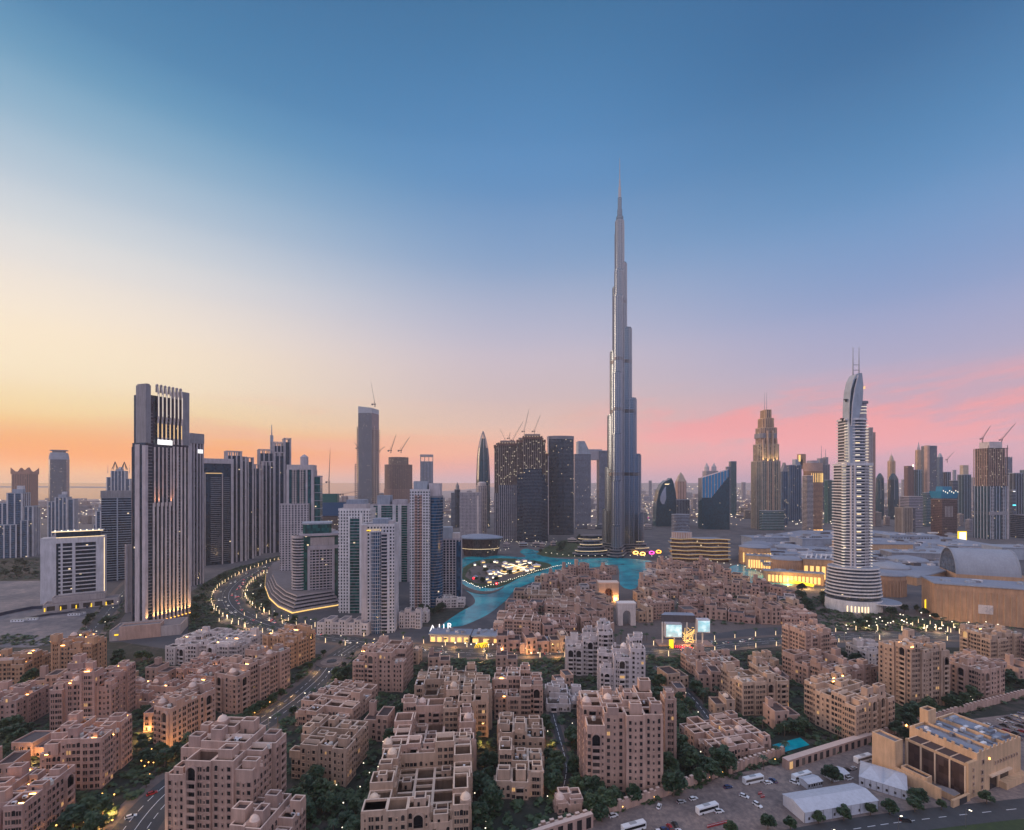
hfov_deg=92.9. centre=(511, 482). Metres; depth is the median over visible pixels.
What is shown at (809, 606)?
tree
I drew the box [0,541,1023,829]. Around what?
undergrowth
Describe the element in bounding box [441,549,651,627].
lake
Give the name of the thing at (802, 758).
arcade wall
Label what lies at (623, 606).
arched gateway
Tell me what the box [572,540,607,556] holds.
terrace building
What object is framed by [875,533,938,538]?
mall hall
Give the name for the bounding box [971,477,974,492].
tower
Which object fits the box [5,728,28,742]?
tree
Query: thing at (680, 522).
office block
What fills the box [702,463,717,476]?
tower
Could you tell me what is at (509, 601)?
old town house
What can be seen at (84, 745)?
window
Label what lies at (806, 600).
tree
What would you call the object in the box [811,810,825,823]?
tree
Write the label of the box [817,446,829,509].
tower
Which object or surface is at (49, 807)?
window
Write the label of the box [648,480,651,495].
tower
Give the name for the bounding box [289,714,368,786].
apartment block
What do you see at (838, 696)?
apartment block
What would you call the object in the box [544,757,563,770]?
tree
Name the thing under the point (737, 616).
old town house
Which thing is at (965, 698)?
tree
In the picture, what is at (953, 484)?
tower
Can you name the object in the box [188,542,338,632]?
garden ground
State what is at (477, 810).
palm tree
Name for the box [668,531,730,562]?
terraced building
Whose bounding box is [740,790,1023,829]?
pavement
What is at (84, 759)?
window
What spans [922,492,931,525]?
tower
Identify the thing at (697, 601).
apartment block
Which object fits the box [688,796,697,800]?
car
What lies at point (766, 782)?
car
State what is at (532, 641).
old town house
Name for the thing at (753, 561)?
mall hall
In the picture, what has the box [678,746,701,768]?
tree
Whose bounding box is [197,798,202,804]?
window
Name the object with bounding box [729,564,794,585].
lake basin
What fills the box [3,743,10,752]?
tree
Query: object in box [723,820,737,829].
tree
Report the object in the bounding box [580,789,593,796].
tree
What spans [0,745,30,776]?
old town house
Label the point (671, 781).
tree
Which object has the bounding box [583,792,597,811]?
tree
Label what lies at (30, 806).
window
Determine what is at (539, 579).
old town house
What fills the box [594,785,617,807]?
tree
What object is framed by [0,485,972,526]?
district
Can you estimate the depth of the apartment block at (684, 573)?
733.41 m
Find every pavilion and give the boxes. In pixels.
[428,627,472,642]
[471,628,508,642]
[654,612,713,647]
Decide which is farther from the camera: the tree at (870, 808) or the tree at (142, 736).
the tree at (142, 736)
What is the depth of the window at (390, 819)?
194.65 m
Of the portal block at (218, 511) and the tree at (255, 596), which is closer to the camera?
the tree at (255, 596)
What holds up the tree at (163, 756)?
on the ground at (656, 538)
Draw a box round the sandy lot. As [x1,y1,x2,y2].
[526,713,1023,829]
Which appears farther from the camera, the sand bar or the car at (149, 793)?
the sand bar
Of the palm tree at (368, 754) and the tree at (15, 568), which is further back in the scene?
the tree at (15, 568)
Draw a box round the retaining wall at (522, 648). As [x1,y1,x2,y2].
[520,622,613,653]
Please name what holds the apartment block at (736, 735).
on the ground at (656, 538)
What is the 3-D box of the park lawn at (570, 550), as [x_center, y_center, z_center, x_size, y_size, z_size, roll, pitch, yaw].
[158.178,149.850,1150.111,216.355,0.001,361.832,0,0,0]
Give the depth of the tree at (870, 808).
217.81 m
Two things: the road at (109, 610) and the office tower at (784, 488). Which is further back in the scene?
the office tower at (784, 488)
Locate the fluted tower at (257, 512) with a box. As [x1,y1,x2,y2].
[254,464,260,555]
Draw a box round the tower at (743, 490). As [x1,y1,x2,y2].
[741,482,745,499]
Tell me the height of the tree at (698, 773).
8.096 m
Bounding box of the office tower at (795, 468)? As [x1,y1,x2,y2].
[786,454,805,520]
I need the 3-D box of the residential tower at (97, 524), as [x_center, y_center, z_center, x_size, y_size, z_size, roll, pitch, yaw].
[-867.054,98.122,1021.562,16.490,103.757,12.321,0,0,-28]
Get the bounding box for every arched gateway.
[597,580,618,600]
[616,601,635,625]
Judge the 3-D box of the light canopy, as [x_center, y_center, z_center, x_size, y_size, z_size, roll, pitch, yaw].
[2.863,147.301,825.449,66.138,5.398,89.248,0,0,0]
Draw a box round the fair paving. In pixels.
[465,562,541,583]
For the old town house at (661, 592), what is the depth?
616.26 m
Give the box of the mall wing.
[920,575,1023,627]
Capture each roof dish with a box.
[742,541,772,545]
[775,543,802,548]
[870,561,910,569]
[886,555,929,562]
[915,548,941,550]
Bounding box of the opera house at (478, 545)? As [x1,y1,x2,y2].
[462,534,502,556]
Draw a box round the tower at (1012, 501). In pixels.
[1009,490,1015,532]
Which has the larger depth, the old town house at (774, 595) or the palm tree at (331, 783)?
the old town house at (774, 595)
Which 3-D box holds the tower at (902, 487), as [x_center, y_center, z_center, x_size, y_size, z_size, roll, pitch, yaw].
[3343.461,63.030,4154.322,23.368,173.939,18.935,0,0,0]
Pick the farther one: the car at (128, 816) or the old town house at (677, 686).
the old town house at (677, 686)
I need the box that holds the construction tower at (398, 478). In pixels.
[384,457,411,502]
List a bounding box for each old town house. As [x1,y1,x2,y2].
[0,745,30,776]
[11,730,54,756]
[35,665,66,686]
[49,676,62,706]
[144,697,161,732]
[145,657,178,681]
[364,699,394,741]
[413,645,421,664]
[428,647,449,667]
[496,625,520,652]
[496,646,517,669]
[505,598,520,609]
[514,587,532,599]
[522,627,548,654]
[527,582,540,589]
[529,598,543,611]
[535,573,545,584]
[541,615,564,635]
[542,574,557,589]
[548,568,562,579]
[548,630,567,652]
[552,669,572,686]
[558,573,574,593]
[562,562,575,574]
[562,569,578,584]
[573,603,596,630]
[574,559,588,575]
[575,583,588,588]
[575,585,594,600]
[578,575,596,582]
[583,593,605,606]
[586,581,595,588]
[589,568,603,576]
[591,598,612,621]
[594,569,611,579]
[594,591,611,603]
[595,579,610,595]
[600,562,615,574]
[633,586,648,601]
[636,602,652,622]
[638,572,656,589]
[638,596,655,607]
[643,568,656,574]
[645,562,656,568]
[646,586,668,597]
[651,591,673,609]
[656,558,671,568]
[657,578,672,583]
[657,666,687,687]
[660,556,673,563]
[662,682,685,699]
[669,558,683,569]
[669,573,687,589]
[678,605,706,617]
[679,589,696,597]
[684,566,698,574]
[688,561,699,567]
[688,580,694,588]
[692,584,709,596]
[695,660,720,691]
[699,556,713,568]
[699,566,716,580]
[704,565,712,571]
[704,597,726,619]
[708,692,734,713]
[710,588,724,597]
[710,597,718,605]
[711,576,731,583]
[714,563,723,573]
[716,564,730,579]
[717,589,736,606]
[723,575,739,596]
[728,608,755,623]
[731,572,749,580]
[732,578,751,590]
[737,595,755,603]
[742,580,759,594]
[753,574,771,592]
[754,597,779,624]
[762,661,788,679]
[763,696,799,728]
[765,592,776,600]
[770,584,795,595]
[778,593,795,600]
[778,596,798,609]
[988,658,1004,661]
[1005,653,1023,678]
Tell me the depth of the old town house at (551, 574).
711.33 m
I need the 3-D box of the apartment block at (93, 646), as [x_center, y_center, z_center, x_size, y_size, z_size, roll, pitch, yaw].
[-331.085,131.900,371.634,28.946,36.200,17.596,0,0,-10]
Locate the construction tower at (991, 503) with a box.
[973,442,1008,538]
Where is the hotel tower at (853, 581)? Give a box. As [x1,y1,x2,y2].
[824,360,901,613]
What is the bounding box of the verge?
[931,819,1023,829]
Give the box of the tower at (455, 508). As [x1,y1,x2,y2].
[451,482,459,527]
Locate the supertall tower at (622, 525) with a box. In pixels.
[601,161,651,557]
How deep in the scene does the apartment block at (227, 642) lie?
401.82 m
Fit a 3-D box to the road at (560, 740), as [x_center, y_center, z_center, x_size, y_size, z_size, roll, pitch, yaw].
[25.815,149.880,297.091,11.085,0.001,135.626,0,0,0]
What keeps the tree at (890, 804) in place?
on the ground at (656, 538)
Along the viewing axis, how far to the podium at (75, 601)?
580.21 m
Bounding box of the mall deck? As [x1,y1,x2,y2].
[740,569,1023,634]
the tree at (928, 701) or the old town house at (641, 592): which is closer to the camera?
the tree at (928, 701)
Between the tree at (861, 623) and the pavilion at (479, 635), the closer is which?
the pavilion at (479, 635)
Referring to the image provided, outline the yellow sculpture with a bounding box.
[475,642,487,647]
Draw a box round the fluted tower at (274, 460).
[257,425,290,553]
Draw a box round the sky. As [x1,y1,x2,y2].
[0,0,1023,482]
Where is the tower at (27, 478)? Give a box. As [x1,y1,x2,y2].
[10,467,38,505]
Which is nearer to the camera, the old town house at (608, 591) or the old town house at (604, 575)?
the old town house at (608, 591)
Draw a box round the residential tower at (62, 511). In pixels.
[47,492,77,536]
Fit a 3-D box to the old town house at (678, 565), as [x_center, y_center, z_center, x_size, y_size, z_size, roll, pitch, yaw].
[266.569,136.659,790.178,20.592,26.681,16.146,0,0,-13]
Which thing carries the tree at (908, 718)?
on the ground at (656, 538)
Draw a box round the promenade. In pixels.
[462,584,503,593]
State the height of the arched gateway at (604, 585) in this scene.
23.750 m
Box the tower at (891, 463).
[887,452,895,506]
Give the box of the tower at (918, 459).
[915,442,920,469]
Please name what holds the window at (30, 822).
in the apartment block at (33, 798)
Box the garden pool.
[773,738,808,751]
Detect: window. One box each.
[4,811,10,817]
[4,819,10,825]
[15,810,21,816]
[15,818,21,824]
[28,802,33,811]
[28,810,33,819]
[28,818,33,827]
[45,757,50,762]
[47,788,51,796]
[47,795,51,803]
[47,803,51,811]
[47,810,51,819]
[65,750,71,755]
[66,743,71,748]
[82,743,87,748]
[82,750,87,755]
[82,757,87,761]
[82,763,87,768]
[82,770,87,775]
[82,777,87,782]
[82,784,87,788]
[94,742,99,747]
[94,769,99,774]
[196,766,202,772]
[197,774,202,780]
[197,782,202,788]
[197,790,202,796]
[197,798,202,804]
[197,806,202,812]
[197,814,202,820]
[197,822,202,828]
[205,775,209,780]
[205,783,209,788]
[205,791,209,796]
[205,799,209,804]
[205,807,209,812]
[205,815,209,820]
[205,823,209,828]
[235,781,240,787]
[235,789,240,795]
[368,816,373,822]
[368,824,373,829]
[375,816,379,822]
[375,824,379,829]
[388,816,392,822]
[454,810,459,816]
[454,818,459,824]
[459,810,463,816]
[459,818,463,824]
[463,809,468,815]
[463,817,468,823]
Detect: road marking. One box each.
[123,645,356,829]
[226,619,951,654]
[549,682,566,786]
[855,809,1011,828]
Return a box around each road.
[84,583,124,635]
[112,644,361,829]
[216,560,332,640]
[222,618,959,656]
[546,682,570,786]
[654,666,708,719]
[787,798,1023,829]
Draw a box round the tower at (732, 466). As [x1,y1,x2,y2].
[726,461,736,514]
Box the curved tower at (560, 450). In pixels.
[547,436,573,534]
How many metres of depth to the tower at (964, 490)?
1824.00 m
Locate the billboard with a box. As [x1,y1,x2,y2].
[957,531,966,539]
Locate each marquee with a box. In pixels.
[783,783,878,823]
[798,774,822,789]
[823,766,849,781]
[858,760,907,799]
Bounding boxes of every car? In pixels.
[124,813,136,819]
[146,790,157,795]
[608,812,618,818]
[656,803,661,809]
[666,823,673,829]
[671,821,678,827]
[676,799,685,803]
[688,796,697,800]
[714,808,724,813]
[723,784,732,788]
[738,792,749,798]
[752,800,762,807]
[763,780,772,784]
[769,777,777,783]
[789,778,799,784]
[899,816,911,822]
[1010,731,1020,735]
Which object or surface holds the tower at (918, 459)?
on the ground at (656, 538)
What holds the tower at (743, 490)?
on the ground at (656, 538)
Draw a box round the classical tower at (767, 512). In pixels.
[751,393,784,529]
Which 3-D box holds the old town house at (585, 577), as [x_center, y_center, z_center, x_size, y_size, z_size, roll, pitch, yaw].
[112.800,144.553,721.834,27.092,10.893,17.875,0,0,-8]
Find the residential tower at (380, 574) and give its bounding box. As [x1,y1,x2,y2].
[361,518,398,633]
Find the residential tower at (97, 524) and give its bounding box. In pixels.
[94,504,100,528]
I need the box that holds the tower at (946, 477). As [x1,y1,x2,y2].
[943,472,950,498]
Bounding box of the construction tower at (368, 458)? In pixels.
[355,406,380,503]
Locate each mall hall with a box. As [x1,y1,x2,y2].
[738,544,770,563]
[741,535,788,544]
[746,553,777,569]
[763,568,824,585]
[770,555,802,570]
[788,536,833,545]
[799,553,833,581]
[832,540,913,549]
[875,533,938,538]
[879,549,941,559]
[880,570,907,597]
[937,543,980,547]
[980,544,1023,559]
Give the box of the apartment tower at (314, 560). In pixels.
[291,521,338,597]
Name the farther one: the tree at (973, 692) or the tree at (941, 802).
the tree at (973, 692)
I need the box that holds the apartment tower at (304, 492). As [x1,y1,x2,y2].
[280,454,322,570]
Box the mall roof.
[738,530,986,585]
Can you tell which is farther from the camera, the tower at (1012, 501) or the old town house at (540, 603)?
the tower at (1012, 501)
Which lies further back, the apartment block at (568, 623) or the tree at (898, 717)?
the apartment block at (568, 623)
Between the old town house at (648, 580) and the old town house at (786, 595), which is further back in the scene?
the old town house at (648, 580)
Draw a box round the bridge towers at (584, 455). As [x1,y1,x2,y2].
[574,441,606,528]
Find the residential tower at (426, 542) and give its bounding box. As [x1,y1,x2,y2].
[410,481,442,608]
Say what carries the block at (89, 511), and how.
on the ground at (656, 538)
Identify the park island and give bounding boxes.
[462,558,550,587]
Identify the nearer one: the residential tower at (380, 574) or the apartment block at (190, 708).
the apartment block at (190, 708)
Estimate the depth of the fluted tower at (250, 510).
952.05 m
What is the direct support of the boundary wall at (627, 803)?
on the sandy lot
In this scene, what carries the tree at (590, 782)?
on the ground at (656, 538)
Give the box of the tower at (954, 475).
[952,470,955,479]
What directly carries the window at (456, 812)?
in the apartment block at (417, 790)
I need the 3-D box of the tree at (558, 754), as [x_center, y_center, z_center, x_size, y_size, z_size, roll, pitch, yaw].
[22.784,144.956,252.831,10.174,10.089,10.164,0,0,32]
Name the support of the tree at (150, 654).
on the ground at (656, 538)
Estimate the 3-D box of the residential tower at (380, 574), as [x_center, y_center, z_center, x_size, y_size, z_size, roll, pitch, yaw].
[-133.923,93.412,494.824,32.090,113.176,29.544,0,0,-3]
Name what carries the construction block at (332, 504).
on the ground at (656, 538)
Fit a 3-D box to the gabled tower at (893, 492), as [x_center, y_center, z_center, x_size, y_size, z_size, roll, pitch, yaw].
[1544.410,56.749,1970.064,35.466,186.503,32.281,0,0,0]
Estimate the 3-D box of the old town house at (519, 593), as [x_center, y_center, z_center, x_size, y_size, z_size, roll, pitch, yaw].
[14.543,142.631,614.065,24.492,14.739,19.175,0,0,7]
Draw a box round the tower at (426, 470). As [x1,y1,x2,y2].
[420,454,432,482]
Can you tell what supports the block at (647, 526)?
on the ground at (656, 538)
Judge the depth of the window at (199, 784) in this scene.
200.68 m
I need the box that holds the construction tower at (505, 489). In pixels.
[494,441,516,540]
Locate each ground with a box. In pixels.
[0,557,39,580]
[0,642,1023,829]
[30,509,1023,653]
[105,605,124,650]
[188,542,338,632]
[422,605,467,626]
[485,560,781,646]
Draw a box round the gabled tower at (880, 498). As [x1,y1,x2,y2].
[875,473,884,519]
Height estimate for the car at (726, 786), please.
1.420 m
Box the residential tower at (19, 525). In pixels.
[0,486,39,557]
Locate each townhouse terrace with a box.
[317,615,370,635]
[399,607,421,628]
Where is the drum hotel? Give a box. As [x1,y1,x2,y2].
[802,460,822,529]
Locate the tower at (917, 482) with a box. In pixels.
[914,470,921,495]
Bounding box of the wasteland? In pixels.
[0,581,86,646]
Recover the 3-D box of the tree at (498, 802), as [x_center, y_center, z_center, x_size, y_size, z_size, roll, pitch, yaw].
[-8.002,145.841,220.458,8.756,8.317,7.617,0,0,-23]
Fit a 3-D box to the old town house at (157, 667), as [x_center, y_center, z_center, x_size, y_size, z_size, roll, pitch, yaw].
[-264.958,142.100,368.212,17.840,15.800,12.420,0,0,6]
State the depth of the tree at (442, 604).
563.40 m
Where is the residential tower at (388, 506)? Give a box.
[370,495,409,581]
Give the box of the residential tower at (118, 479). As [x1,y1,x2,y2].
[106,462,131,490]
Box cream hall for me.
[872,705,1023,807]
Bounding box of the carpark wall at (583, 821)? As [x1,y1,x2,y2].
[532,811,592,829]
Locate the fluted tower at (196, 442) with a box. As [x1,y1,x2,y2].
[189,433,203,585]
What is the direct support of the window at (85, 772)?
in the apartment block at (98, 753)
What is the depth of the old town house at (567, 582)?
656.67 m
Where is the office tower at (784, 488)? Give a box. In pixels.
[781,463,787,524]
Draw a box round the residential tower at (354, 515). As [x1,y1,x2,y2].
[338,499,375,612]
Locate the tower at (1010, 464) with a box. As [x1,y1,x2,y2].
[1005,457,1012,474]
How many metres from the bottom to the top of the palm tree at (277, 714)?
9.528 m
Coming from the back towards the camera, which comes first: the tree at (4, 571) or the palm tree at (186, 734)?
the tree at (4, 571)
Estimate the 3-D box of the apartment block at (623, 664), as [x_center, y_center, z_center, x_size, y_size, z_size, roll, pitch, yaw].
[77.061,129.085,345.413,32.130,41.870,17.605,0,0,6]
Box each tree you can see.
[0,569,9,574]
[0,714,26,725]
[0,721,11,728]
[0,723,27,740]
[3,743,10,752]
[4,750,13,756]
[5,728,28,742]
[10,566,22,571]
[14,558,22,562]
[14,570,22,574]
[20,667,39,680]
[22,722,33,731]
[57,803,88,827]
[78,796,99,810]
[81,809,110,829]
[82,619,88,625]
[92,793,112,814]
[98,615,112,624]
[109,652,125,661]
[109,658,120,665]
[111,648,125,654]
[134,650,148,661]
[134,739,148,750]
[136,733,147,740]
[137,747,156,763]
[138,704,151,714]
[142,779,149,786]
[145,652,153,659]
[150,742,168,753]
[155,748,174,765]
[160,747,170,767]
[170,745,177,758]
[173,742,181,754]
[177,743,185,755]
[181,731,190,742]
[190,603,201,610]
[190,611,199,619]
[192,596,201,601]
[209,580,217,586]
[242,709,252,715]
[248,704,259,712]
[249,594,258,603]
[255,700,264,710]
[256,588,264,595]
[266,692,277,701]
[273,712,281,728]
[285,787,307,796]
[289,706,296,714]
[290,615,297,620]
[291,718,297,730]
[300,773,315,793]
[306,764,324,779]
[306,798,315,822]
[308,777,329,799]
[315,795,325,812]
[322,790,341,813]
[327,780,334,790]
[327,818,338,829]
[331,666,339,674]
[333,672,343,680]
[337,669,345,674]
[337,810,354,825]
[343,814,360,829]
[347,797,360,813]
[357,799,364,818]
[363,776,370,787]
[364,787,369,794]
[365,750,371,763]
[377,703,387,710]
[382,726,393,739]
[395,704,402,712]
[439,602,446,607]
[471,801,489,825]
[472,807,482,813]
[473,770,490,794]
[477,756,487,768]
[478,779,504,804]
[480,749,489,759]
[482,765,495,776]
[487,751,497,764]
[487,796,503,811]
[540,714,550,724]
[543,748,552,756]
[543,769,563,790]
[544,721,554,730]
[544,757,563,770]
[544,761,561,774]
[546,750,565,763]
[564,725,576,743]
[567,754,578,768]
[567,766,576,772]
[568,772,582,782]
[568,775,586,790]
[571,733,576,751]
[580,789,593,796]
[582,775,600,792]
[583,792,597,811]
[593,803,609,821]
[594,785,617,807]
[596,781,605,787]
[608,785,622,799]
[625,783,642,801]
[652,674,665,686]
[653,686,664,694]
[661,769,688,796]
[663,751,672,758]
[663,754,679,772]
[674,691,683,698]
[677,702,689,717]
[677,706,687,718]
[677,718,685,725]
[677,733,687,748]
[677,741,686,756]
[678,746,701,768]
[686,699,695,707]
[689,680,703,688]
[690,767,706,780]
[696,754,705,764]
[697,687,705,696]
[701,757,722,780]
[708,744,728,767]
[716,749,737,772]
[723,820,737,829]
[759,754,768,769]
[760,813,777,828]
[773,724,783,734]
[779,740,788,747]
[780,721,790,731]
[783,815,796,829]
[784,717,795,732]
[791,720,803,734]
[795,707,804,713]
[795,716,807,729]
[796,583,806,589]
[797,591,807,596]
[800,597,812,604]
[803,717,813,731]
[806,604,814,610]
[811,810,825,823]
[820,764,843,783]
[836,803,851,820]
[841,650,846,657]
[849,653,863,658]
[859,621,867,626]
[864,615,872,621]
[865,803,877,815]
[880,798,899,813]
[884,607,897,616]
[887,719,902,736]
[895,712,901,721]
[896,726,908,740]
[899,604,908,612]
[900,712,918,724]
[903,700,920,716]
[906,787,930,803]
[906,794,925,811]
[918,607,929,615]
[918,696,941,710]
[931,613,939,617]
[936,798,946,809]
[940,693,955,703]
[949,698,963,706]
[957,692,972,703]
[965,685,983,699]
[977,789,995,803]
[1005,671,1018,685]
[1016,679,1023,688]
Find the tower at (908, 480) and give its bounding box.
[904,465,913,495]
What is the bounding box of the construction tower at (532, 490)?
[516,434,548,541]
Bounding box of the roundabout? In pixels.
[315,656,347,667]
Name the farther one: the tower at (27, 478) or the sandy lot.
the tower at (27, 478)
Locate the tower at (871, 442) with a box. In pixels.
[866,427,875,525]
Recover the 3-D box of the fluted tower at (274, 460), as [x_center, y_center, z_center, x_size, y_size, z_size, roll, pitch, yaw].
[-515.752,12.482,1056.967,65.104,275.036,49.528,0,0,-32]
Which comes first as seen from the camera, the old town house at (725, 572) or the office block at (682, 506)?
the old town house at (725, 572)
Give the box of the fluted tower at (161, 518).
[132,383,190,621]
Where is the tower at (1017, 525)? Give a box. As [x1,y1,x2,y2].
[1010,514,1023,537]
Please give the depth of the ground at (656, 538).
855.34 m
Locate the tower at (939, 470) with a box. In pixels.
[937,453,942,498]
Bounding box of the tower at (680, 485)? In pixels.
[675,472,686,498]
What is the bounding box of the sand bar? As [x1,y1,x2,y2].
[0,486,105,487]
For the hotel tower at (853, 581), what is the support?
on the ground at (656, 538)
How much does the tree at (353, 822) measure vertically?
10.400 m
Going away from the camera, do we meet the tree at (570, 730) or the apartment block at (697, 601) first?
the tree at (570, 730)
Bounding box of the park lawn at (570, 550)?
[537,539,604,556]
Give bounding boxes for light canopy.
[493,563,528,574]
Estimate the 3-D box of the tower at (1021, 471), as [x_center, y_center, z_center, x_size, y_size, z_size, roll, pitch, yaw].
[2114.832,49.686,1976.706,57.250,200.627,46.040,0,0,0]
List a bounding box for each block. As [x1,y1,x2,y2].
[0,648,50,684]
[0,680,48,722]
[0,761,75,829]
[38,501,47,505]
[40,528,106,604]
[40,710,132,789]
[50,631,106,671]
[50,653,135,729]
[82,515,91,523]
[87,509,92,513]
[125,544,131,612]
[135,676,159,709]
[138,674,187,708]
[153,680,214,746]
[165,626,261,664]
[165,713,286,829]
[176,651,228,680]
[183,664,220,687]
[204,458,233,565]
[214,643,289,714]
[229,789,305,829]
[262,623,314,668]
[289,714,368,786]
[295,678,377,725]
[323,494,345,530]
[353,635,413,691]
[361,731,473,829]
[390,693,476,770]
[414,662,476,698]
[422,607,429,622]
[436,594,465,607]
[443,672,491,737]
[460,492,481,535]
[492,662,542,718]
[493,609,540,638]
[494,736,543,799]
[497,712,545,756]
[503,542,509,547]
[507,599,537,614]
[519,541,526,546]
[526,588,559,602]
[533,541,539,546]
[544,594,586,614]
[545,678,570,712]
[546,613,576,635]
[553,786,582,814]
[565,588,590,597]
[565,618,612,675]
[568,537,576,542]
[569,684,580,708]
[577,677,662,794]
[579,614,610,631]
[587,523,595,528]
[597,632,644,690]
[640,598,669,619]
[641,496,651,500]
[643,512,647,521]
[644,523,651,528]
[650,580,682,597]
[652,478,677,525]
[655,566,693,582]
[660,688,676,758]
[671,514,689,531]
[676,499,689,525]
[678,594,712,610]
[679,710,770,759]
[680,644,743,675]
[686,492,691,498]
[691,498,695,509]
[694,579,723,591]
[698,469,729,529]
[721,656,788,715]
[722,601,755,617]
[739,507,747,512]
[743,509,750,518]
[744,592,772,604]
[747,649,781,670]
[780,604,816,624]
[782,618,836,651]
[782,647,870,685]
[804,665,894,737]
[846,637,877,664]
[871,664,877,685]
[875,511,881,525]
[878,628,949,705]
[883,516,889,524]
[950,649,1006,699]
[957,513,963,525]
[960,623,1021,658]
[965,519,972,530]
[1019,635,1023,658]
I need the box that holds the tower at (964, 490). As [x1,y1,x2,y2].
[957,465,970,521]
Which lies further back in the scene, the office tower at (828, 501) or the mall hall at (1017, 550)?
the office tower at (828, 501)
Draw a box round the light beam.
[789,580,813,587]
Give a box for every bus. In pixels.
[621,818,645,829]
[695,801,718,815]
[742,773,763,784]
[791,769,811,781]
[853,752,871,763]
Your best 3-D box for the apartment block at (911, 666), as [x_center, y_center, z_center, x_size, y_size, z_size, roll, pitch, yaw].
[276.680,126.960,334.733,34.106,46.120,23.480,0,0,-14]
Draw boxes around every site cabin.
[10,618,25,621]
[25,617,37,620]
[67,612,81,615]
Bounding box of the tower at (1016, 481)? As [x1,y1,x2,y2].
[1008,473,1022,524]
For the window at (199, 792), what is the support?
in the apartment block at (220, 770)
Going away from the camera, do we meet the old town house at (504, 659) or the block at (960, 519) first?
the old town house at (504, 659)
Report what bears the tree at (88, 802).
on the ground at (656, 538)
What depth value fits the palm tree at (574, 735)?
269.94 m
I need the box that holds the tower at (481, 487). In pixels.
[476,482,486,533]
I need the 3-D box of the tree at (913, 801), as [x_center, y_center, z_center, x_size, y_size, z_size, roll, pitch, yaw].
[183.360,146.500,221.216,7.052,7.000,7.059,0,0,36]
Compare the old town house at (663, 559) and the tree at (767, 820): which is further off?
the old town house at (663, 559)
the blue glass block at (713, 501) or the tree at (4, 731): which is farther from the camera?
the blue glass block at (713, 501)
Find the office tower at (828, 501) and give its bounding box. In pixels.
[824,480,833,522]
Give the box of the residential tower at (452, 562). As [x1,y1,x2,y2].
[443,526,461,596]
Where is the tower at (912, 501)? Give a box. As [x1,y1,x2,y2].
[900,496,922,527]
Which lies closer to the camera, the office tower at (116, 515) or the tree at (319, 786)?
the tree at (319, 786)
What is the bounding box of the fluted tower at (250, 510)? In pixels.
[247,457,253,558]
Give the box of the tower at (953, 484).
[949,480,957,513]
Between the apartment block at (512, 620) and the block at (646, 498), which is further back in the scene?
the block at (646, 498)
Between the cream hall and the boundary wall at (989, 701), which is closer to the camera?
the cream hall
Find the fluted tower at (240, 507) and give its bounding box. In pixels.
[224,451,246,561]
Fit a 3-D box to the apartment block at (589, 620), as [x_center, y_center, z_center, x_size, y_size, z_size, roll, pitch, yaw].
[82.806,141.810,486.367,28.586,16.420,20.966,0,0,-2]
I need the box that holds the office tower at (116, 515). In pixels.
[100,490,131,580]
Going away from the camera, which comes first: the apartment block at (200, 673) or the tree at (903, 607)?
the apartment block at (200, 673)
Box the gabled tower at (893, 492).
[888,473,898,519]
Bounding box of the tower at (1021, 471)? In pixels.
[1019,470,1023,513]
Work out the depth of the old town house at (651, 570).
782.48 m
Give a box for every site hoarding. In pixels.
[0,605,87,615]
[31,610,79,616]
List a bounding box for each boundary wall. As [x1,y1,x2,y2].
[538,770,717,826]
[728,746,784,773]
[880,689,1023,734]
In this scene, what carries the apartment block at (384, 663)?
on the ground at (656, 538)
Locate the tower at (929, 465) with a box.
[921,445,936,498]
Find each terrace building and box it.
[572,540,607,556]
[576,534,601,543]
[631,541,651,551]
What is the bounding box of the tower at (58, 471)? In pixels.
[48,450,69,500]
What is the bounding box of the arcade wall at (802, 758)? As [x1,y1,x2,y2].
[782,733,871,769]
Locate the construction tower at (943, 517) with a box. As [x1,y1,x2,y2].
[929,486,958,536]
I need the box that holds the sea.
[0,483,493,499]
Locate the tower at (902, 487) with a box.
[901,479,903,495]
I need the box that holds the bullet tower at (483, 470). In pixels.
[476,431,489,527]
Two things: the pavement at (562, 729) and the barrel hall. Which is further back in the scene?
the barrel hall
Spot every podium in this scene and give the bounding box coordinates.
[43,591,120,612]
[109,617,187,640]
[265,561,338,612]
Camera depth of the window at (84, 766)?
236.81 m
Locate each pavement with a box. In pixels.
[77,580,124,636]
[99,646,361,829]
[209,559,316,634]
[218,620,1022,659]
[543,682,571,794]
[653,667,711,719]
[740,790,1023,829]
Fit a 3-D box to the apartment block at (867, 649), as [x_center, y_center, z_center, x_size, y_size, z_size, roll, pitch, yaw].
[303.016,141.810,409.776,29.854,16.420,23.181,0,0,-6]
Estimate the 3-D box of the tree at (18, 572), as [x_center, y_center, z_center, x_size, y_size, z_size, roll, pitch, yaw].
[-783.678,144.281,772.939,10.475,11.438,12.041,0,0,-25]
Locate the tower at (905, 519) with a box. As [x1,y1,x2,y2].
[895,507,915,532]
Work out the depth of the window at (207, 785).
200.29 m
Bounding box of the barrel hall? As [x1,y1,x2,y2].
[939,547,1023,581]
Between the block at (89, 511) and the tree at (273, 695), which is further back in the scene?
the block at (89, 511)
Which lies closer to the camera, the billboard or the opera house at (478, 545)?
the opera house at (478, 545)

